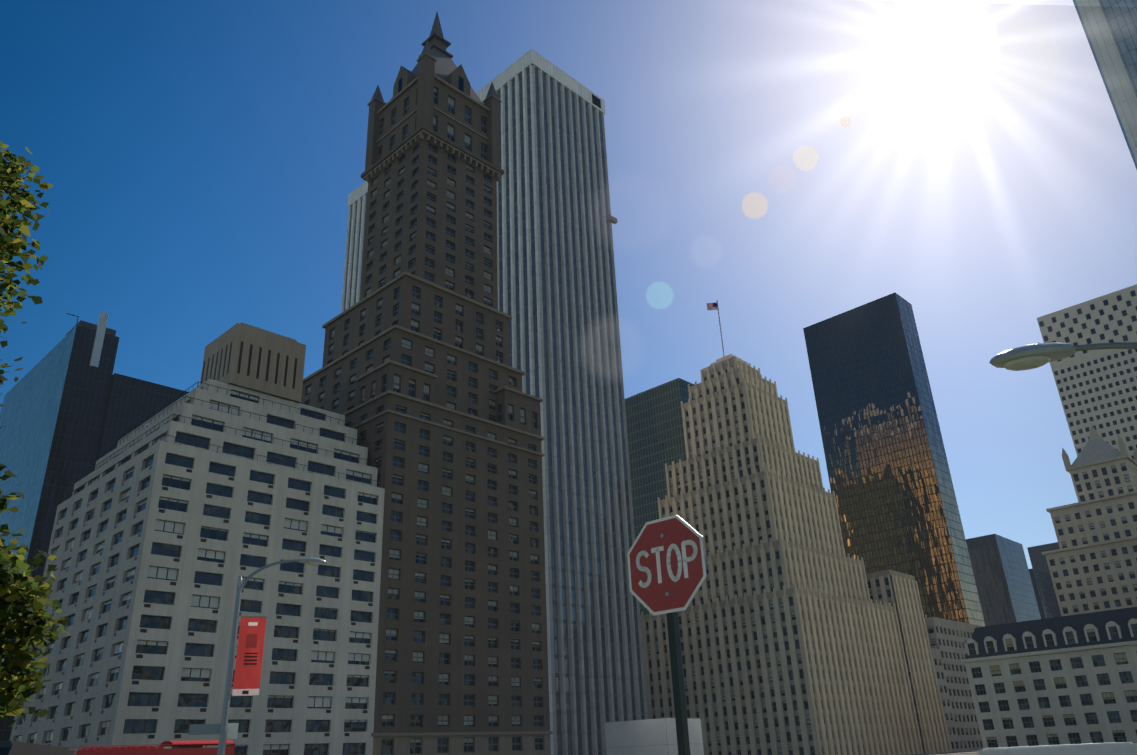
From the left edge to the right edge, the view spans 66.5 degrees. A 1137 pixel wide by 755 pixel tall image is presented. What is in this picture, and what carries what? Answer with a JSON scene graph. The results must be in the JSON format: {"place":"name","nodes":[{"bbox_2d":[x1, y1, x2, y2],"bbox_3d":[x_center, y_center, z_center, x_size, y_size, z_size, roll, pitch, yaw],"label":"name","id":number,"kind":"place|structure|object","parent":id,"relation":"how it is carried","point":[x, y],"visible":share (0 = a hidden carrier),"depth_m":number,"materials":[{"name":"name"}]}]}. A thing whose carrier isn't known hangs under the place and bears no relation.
{"place":"outdoors","nodes":[
{"label":"outdoors","id":0,"kind":"place"},
{"bbox_2d":[0,312,187,740],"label":"teal tower","id":1,"kind":"structure","parent":0,"point":[73,407],"depth_m":261.83,"materials":[{"name":"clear glass"}]},
{"bbox_2d":[0,0,1136,568],"label":"sky","id":2,"kind":"structure","parent":0,"point":[203,160],"materials":[{"name":"blue"}]},
{"bbox_2d":[578,5,1136,486],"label":"lens flare","id":3,"kind":"object","parent":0,"point":[1020,35],"visible":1,"depth_m":0.48,"materials":[{"name":"white"}]},
{"bbox_2d":[803,293,984,626],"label":"skyscraper","id":4,"kind":"structure","parent":0,"point":[888,471],"depth_m":399.60,"materials":[{"name":"black glass"}]},
{"bbox_2d":[907,750,977,754],"bbox_3d":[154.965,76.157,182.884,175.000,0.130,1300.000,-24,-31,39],"label":"pavements","id":5,"kind":"structure","parent":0,"point":[947,752],"depth_m":217.84,"materials":[{"name":"grey concrete"}]},
{"bbox_2d":[904,617,982,752],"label":"building","id":6,"kind":"structure","parent":0,"point":[946,637],"depth_m":275.79,"materials":[{"name":"grey concrete"}]},
{"bbox_2d":[917,751,978,754],"bbox_3d":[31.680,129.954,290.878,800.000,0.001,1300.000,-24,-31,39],"label":"roads","id":7,"kind":"structure","parent":0,"point":[951,753],"depth_m":226.65,"materials":[{"name":"grey asphalt"}]},
{"bbox_2d":[69,740,234,754],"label":"tour bus","id":8,"kind":"object","parent":7,"relation":"on","point":[159,750],"depth_m":63.93,"materials":[{"name":"paint"}]},
{"bbox_2d":[604,716,703,754],"bbox_3d":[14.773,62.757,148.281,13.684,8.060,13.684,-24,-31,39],"label":"truck","id":9,"kind":"object","parent":7,"relation":"on","point":[648,736],"depth_m":144.29,"materials":[{"name":"white metal"}]},
{"bbox_2d":[978,742,1136,754],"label":"white car","id":10,"kind":"object","parent":7,"relation":"on","point":[1120,748],"depth_m":22.97,"materials":[{"name":"paint"}]},
{"bbox_2d":[966,534,1040,625],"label":"building","id":11,"kind":"structure","parent":0,"point":[1004,586],"depth_m":499.75,"materials":[{"name":"blue glass"}]},
{"bbox_2d":[1027,542,1059,573],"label":"building","id":12,"kind":"structure","parent":0,"point":[1038,560],"depth_m":616.11,"materials":[{"name":"stone"}]},
{"bbox_2d":[1029,568,1060,618],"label":"building","id":13,"kind":"structure","parent":0,"point":[1045,595],"depth_m":558.87,"materials":[{"name":"black glass"}]},
{"label":"ground","id":14,"kind":"structure","parent":0,"visible":0},
{"bbox_2d":[0,135,70,726],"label":"park tree","id":15,"kind":"object","parent":14,"relation":"on","point":[30,624],"depth_m":5.39,"materials":[{"name":"green plant"}]},
{"bbox_2d":[0,741,73,754],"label":"dark van","id":16,"kind":"object","parent":14,"relation":"on","point":[14,748],"depth_m":14.40,"materials":[{"name":"paint"}]},
{"bbox_2d":[10,322,384,754],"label":"building","id":17,"kind":"structure","parent":14,"relation":"on","point":[175,521],"depth_m":121.79,"materials":[{"name":"white concrete"}]},
{"bbox_2d":[189,556,325,754],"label":"street light","id":18,"kind":"object","parent":14,"relation":"on","point":[248,667],"depth_m":27.93,"materials":[{"name":"metal"}]},
{"bbox_2d":[301,12,552,754],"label":"skyscraper","id":19,"kind":"structure","parent":14,"relation":"on","point":[417,377],"depth_m":158.13,"materials":[{"name":"brick"}]},
{"bbox_2d":[341,49,647,754],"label":"skyscraper","id":20,"kind":"structure","parent":14,"relation":"on","point":[556,281],"depth_m":248.55,"materials":[{"name":"stone"}]},
{"bbox_2d":[625,378,694,614],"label":"building","id":21,"kind":"structure","parent":14,"relation":"on","point":[655,431],"depth_m":346.68,"materials":[{"name":"green glass"}]},
{"bbox_2d":[627,514,706,754],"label":"stop sign","id":22,"kind":"object","parent":14,"relation":"on","point":[666,566],"depth_m":6.47,"materials":[{"name":"metal"}]},
{"bbox_2d":[640,300,951,754],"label":"building","id":23,"kind":"structure","parent":14,"relation":"on","point":[799,631],"depth_m":239.69,"materials":[{"name":"beige stone"}]},
{"bbox_2d":[961,607,1136,747],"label":"building","id":24,"kind":"structure","parent":14,"relation":"on","point":[1069,679],"depth_m":188.02,"materials":[{"name":"stone"}]},
{"bbox_2d":[989,342,1136,370],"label":"street light","id":25,"kind":"object","parent":14,"relation":"on","point":[1007,360],"depth_m":12.12,"materials":[{"name":"metal"}]},
{"bbox_2d":[1037,284,1136,458],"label":"building","id":26,"kind":"structure","parent":14,"relation":"on","point":[1070,374],"depth_m":356.24,"materials":[{"name":"concrete"}]},
{"bbox_2d":[1041,425,1136,615],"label":"building","id":27,"kind":"structure","parent":14,"relation":"on","point":[1092,563],"depth_m":276.57,"materials":[{"name":"stone"}]},
{"bbox_2d":[1073,0,1136,168],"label":"building","id":28,"kind":"structure","parent":14,"relation":"on","point":[1080,5],"depth_m":215.12,"materials":[{"name":"blue glass"}]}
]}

